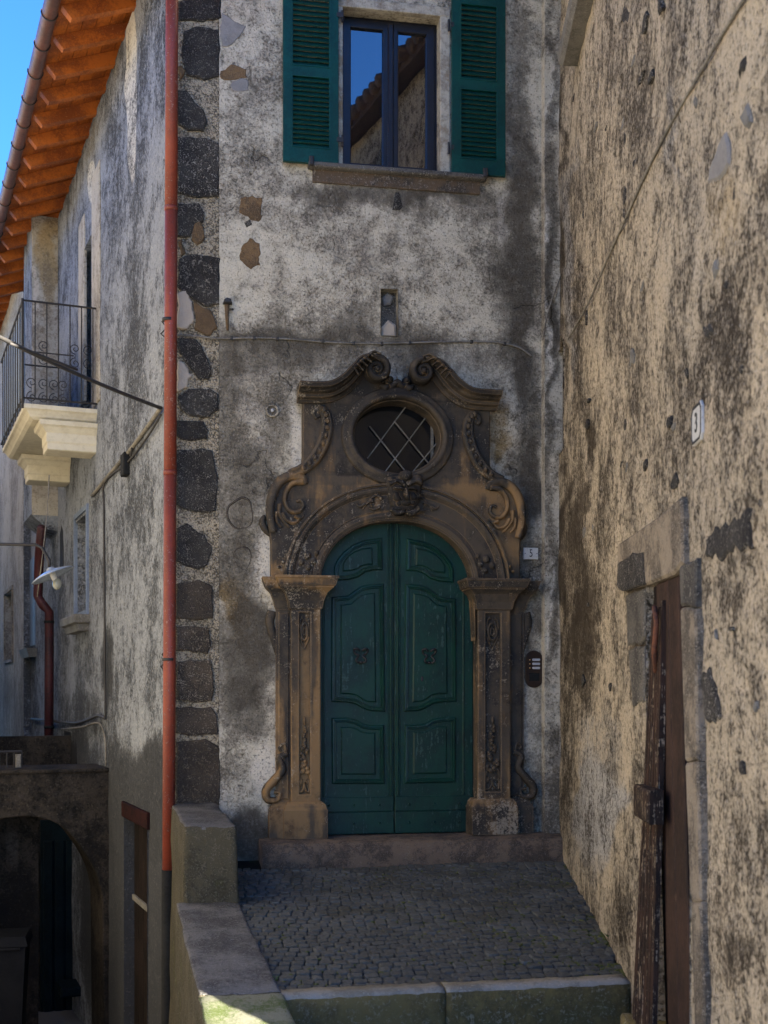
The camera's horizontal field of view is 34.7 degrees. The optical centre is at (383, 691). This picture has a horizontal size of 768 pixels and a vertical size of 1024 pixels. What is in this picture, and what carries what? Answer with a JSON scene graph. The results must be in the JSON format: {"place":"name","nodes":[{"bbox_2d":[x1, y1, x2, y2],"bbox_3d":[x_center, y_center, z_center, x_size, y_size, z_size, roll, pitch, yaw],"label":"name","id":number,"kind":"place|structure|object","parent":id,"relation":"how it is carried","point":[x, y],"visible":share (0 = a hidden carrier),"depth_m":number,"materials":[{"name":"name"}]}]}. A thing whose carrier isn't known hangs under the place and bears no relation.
{"place":"outdoors","nodes":[
{"label":"outdoors","id":0,"kind":"place"},
{"bbox_2d":[0,0,43,191],"label":"sky","id":1,"kind":"structure","parent":0,"point":[19,19],"materials":[{"name":"blue"}]},
{"bbox_2d":[38,1010,82,1023],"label":"street","id":2,"kind":"structure","parent":0,"point":[63,1017],"depth_m":15.97,"materials":[{"name":"grey stone"}]},
{"bbox_2d":[0,291,30,735],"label":"house","id":3,"kind":"structure","parent":2,"relation":"on","point":[15,693],"depth_m":22.89,"materials":[{"name":"paint"}]},
{"bbox_2d":[4,585,13,663],"bbox_3d":[-7.232,-1.257,23.686,0.050,1.440,1.728,0,0,-22],"label":"slit window","id":4,"kind":"structure","parent":3,"relation":"in","point":[10,588],"depth_m":22.90,"materials":[{"name":"grey stone"}]},
{"bbox_2d":[0,928,32,1023],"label":"waste bin","id":5,"kind":"object","parent":2,"relation":"on","point":[14,953],"visible":1,"depth_m":12.65,"materials":[{"name":"plastic"}]},
{"bbox_2d":[0,735,108,1023],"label":"street arch","id":6,"kind":"structure","parent":2,"relation":"on","point":[53,803],"depth_m":14.31,"materials":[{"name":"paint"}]},
{"bbox_2d":[0,750,21,767],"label":"railing","id":7,"kind":"object","parent":6,"relation":"on","point":[17,760],"visible":1,"depth_m":13.63,"materials":[{"name":"black metal"}]},
{"bbox_2d":[169,803,294,1023],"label":"stone parapet","id":8,"kind":"structure","parent":2,"relation":"on","point":[220,972],"depth_m":8.44,"materials":[{"name":"grey stone"}]},
{"bbox_2d":[0,0,562,1023],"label":"corner house","id":9,"kind":"structure","parent":2,"relation":"on","point":[366,630],"depth_m":11.06,"materials":[{"name":"paint"}]},
{"bbox_2d":[30,557,35,646],"bbox_3d":[-5.952,-1.511,20.850,0.040,1.494,0.789,0,0,-22],"label":"blind window","id":10,"kind":"structure","parent":9,"relation":"in","point":[32,601],"depth_m":20.77,"materials":[{"name":"paint"}]},
{"bbox_2d":[33,525,53,735],"bbox_3d":[-4.914,-0.594,17.799,0.274,3.576,0.624,0,0,-22],"label":"downpipe","id":11,"kind":"object","parent":9,"relation":"attached to","point":[43,605],"visible":0.88,"depth_m":17.77,"materials":[{"name":"metal"}]},
{"bbox_2d":[37,475,49,596],"bbox_3d":[-3.588,-1.660,12.867,0.119,1.326,0.671,0,0,-10],"label":"lamp wire","id":12,"kind":"object","parent":9,"relation":"hanging from","point":[45,532],"visible":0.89,"depth_m":12.86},
{"bbox_2d":[30,714,106,723],"bbox_3d":[-4.585,0.376,17.362,0.061,0.225,7.707,0,0,-22],"label":"side cable","id":13,"kind":"object","parent":9,"relation":"attached to","point":[84,720],"visible":0.88,"depth_m":15.61,"materials":[{"name":"grey plastic"}]},
{"bbox_2d":[0,335,161,409],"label":"overhead cable","id":14,"kind":"object","parent":9,"relation":"attached to","point":[64,368],"visible":0.87,"depth_m":9.95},
{"bbox_2d":[9,342,77,370],"bbox_3d":[-2.554,-2.515,9.250,0.022,0.025,0.764,0,0,24],"label":"overhead wire","id":15,"kind":"object","parent":14,"relation":"attached to","point":[42,356],"visible":1,"depth_m":9.22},
{"bbox_2d":[73,503,88,613],"bbox_3d":[-3.767,-1.623,15.643,0.441,1.369,1.125,0,0,-10],"label":"side window","id":16,"kind":"structure","parent":9,"relation":"in","point":[86,507],"depth_m":16.09,"materials":[{"name":"grey glass"}]},
{"bbox_2d":[61,722,106,765],"bbox_3d":[-3.799,0.597,15.404,0.037,0.479,3.644,0,0,-22],"label":"side cable","id":17,"kind":"object","parent":9,"relation":"attached to","point":[100,724],"visible":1,"depth_m":13.96,"materials":[{"name":"grey plastic"}]},
{"bbox_2d":[90,257,90,401],"bbox_3d":[-3.583,-4.506,15.283,0.020,2.031,0.843,0,0,-22],"label":"balcony door","id":18,"kind":"structure","parent":9,"relation":"in","point":[90,257],"depth_m":15.62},
{"bbox_2d":[90,407,162,496],"bbox_3d":[-2.741,-2.436,12.851,0.052,0.225,4.035,0,0,-22],"label":"side cable","id":19,"kind":"object","parent":9,"relation":"attached to","point":[138,438],"visible":0.88,"depth_m":12.14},
{"bbox_2d":[120,447,132,476],"bbox_3d":[-2.598,-2.324,12.472,0.080,0.230,0.458,0,0,-22],"label":"junction box","id":20,"kind":"object","parent":9,"relation":"attached to","point":[124,465],"visible":1,"depth_m":12.52,"materials":[{"name":"metal"}]},
{"bbox_2d":[102,414,161,716],"bbox_3d":[-2.593,-1.096,12.484,0.032,2.768,3.242,0,0,-22],"label":"side cable","id":21,"kind":"object","parent":9,"relation":"attached to","point":[103,499],"visible":0.95,"depth_m":13.85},
{"bbox_2d":[121,801,149,1023],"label":"street door","id":22,"kind":"structure","parent":9,"relation":"in","point":[140,818],"depth_m":12.46,"materials":[{"name":"brown wood"}]},
{"bbox_2d":[160,0,177,1023],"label":"downpipe","id":23,"kind":"object","parent":9,"relation":"attached to","point":[169,320],"visible":0.96,"depth_m":10.47,"materials":[{"name":"red metal"}]},
{"bbox_2d":[223,298,233,330],"bbox_3d":[-1.356,-3.280,10.696,0.091,0.276,0.070,0,0,-10],"label":"wall hook","id":24,"kind":"object","parent":9,"relation":"attached to","point":[227,302],"depth_m":10.68,"materials":[{"name":"black metal"}]},
{"bbox_2d":[226,497,252,529],"bbox_3d":[-1.260,-1.557,10.747,0.243,0.293,0.005,0,0,-10],"label":"plaster ring","id":25,"kind":"object","parent":9,"relation":"attached to","point":[230,504],"visible":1,"depth_m":10.74,"materials":[{"name":"grey paint"}]},
{"bbox_2d":[233,547,251,569],"bbox_3d":[-1.239,-1.163,10.751,0.173,0.213,0.005,0,0,-10],"label":"plaster ring","id":26,"kind":"object","parent":9,"relation":"attached to","point":[250,554],"visible":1,"depth_m":10.75,"materials":[{"name":"grey paint"}]},
{"bbox_2d":[265,404,278,417],"bbox_3d":[-0.979,-2.466,10.787,0.124,0.124,0.027,0,0,-10],"label":"bell push","id":27,"kind":"object","parent":9,"relation":"attached to","point":[272,410],"visible":1,"depth_m":10.79,"materials":[{"name":"paint"}]},
{"bbox_2d":[177,334,531,355],"bbox_3d":[-0.223,-3.113,10.926,3.196,0.121,0.031,0,0,-10],"label":"wall cable","id":28,"kind":"object","parent":9,"relation":"attached to","point":[352,342],"depth_m":10.90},
{"bbox_2d":[320,523,393,834],"bbox_3d":[-0.268,-0.136,10.990,0.728,2.829,0.138,0,0,-10],"label":"door leaf","id":29,"kind":"structure","parent":9,"relation":"in","point":[357,614],"depth_m":10.99,"materials":[{"name":"green paint"}]},
{"bbox_2d":[339,0,449,171],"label":"window","id":30,"kind":"structure","parent":9,"relation":"in","point":[388,69],"depth_m":11.11,"materials":[{"name":"glass"}]},
{"bbox_2d":[354,406,435,472],"bbox_3d":[0.087,-2.256,11.091,0.860,0.723,0.056,0,0,-10],"label":"oval window","id":31,"kind":"structure","parent":9,"relation":"in","point":[394,439],"depth_m":11.10,"materials":[{"name":"black glass"}]},
{"bbox_2d":[394,524,472,832],"bbox_3d":[0.454,-0.136,11.121,0.728,2.829,0.138,0,0,-10],"label":"door leaf","id":32,"kind":"structure","parent":9,"relation":"in","point":[433,645],"depth_m":11.11,"materials":[{"name":"green paint"}]},
{"bbox_2d":[523,548,537,559],"bbox_3d":[1.338,-1.255,11.213,0.136,0.105,0.032,0,0,-10],"label":"house number","id":33,"kind":"object","parent":9,"relation":"attached to","point":[530,553],"visible":1,"depth_m":11.20,"materials":[{"name":"ceramic"}]},
{"bbox_2d":[524,651,541,687],"bbox_3d":[1.367,-0.201,11.215,0.170,0.338,0.039,0,0,-10],"label":"door phone","id":34,"kind":"object","parent":9,"relation":"attached to","point":[533,669],"depth_m":11.20,"materials":[{"name":"brown metal"}]},
{"bbox_2d":[542,276,560,339],"bbox_3d":[1.519,-3.471,11.123,0.175,0.579,0.038,0,0,0],"label":"rising cable","id":35,"kind":"object","parent":9,"relation":"attached to","point":[549,308],"visible":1,"depth_m":11.12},
{"bbox_2d":[280,974,630,1023],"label":"landing kerb","id":36,"kind":"structure","parent":2,"relation":"on","point":[601,999],"depth_m":7.17,"materials":[{"name":"stone"}]},
{"bbox_2d":[557,0,767,1023],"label":"side house","id":37,"kind":"structure","parent":2,"relation":"on","point":[663,615],"depth_m":6.15,"materials":[{"name":"paint"}]},
{"bbox_2d":[568,0,744,338],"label":"rising cable","id":38,"kind":"object","parent":37,"relation":"attached to","point":[735,12],"visible":1,"depth_m":6.21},
{"bbox_2d":[651,575,689,1023],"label":"old door","id":39,"kind":"structure","parent":37,"relation":"in","point":[675,839],"depth_m":6.00,"materials":[{"name":"brown wood"}]},
{"bbox_2d":[691,400,703,445],"bbox_3d":[1.400,-1.190,5.463,0.029,0.172,0.204,0,0,2],"label":"house number","id":40,"kind":"object","parent":37,"relation":"attached to","point":[697,424],"visible":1,"depth_m":5.44,"materials":[{"name":"ceramic"}]},
{"bbox_2d":[238,860,622,989],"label":"pavement","id":41,"kind":"structure","parent":0,"point":[328,908],"depth_m":8.65,"materials":[{"name":"grey stone"}]},
{"bbox_2d":[238,864,626,986],"bbox_3d":[0.452,1.623,8.909,2.875,0.258,3.241,0,0,-10],"label":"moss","id":42,"kind":"object","parent":41,"relation":"on","point":[602,935],"visible":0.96,"depth_m":8.33,"materials":[{"name":"green plant"}]},
{"bbox_3d":[-10.605,-0.717,15.727,11.579,13.000,28.636,0,0,-10],"label":"opposite house","id":43,"kind":"object","parent":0,"visible":0},
{"bbox_2d":[0,543,73,589],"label":"street lamp","id":44,"kind":"object","parent":43,"relation":"attached to","point":[52,573],"visible":1,"depth_m":12.19,"materials":[{"name":"metal"}]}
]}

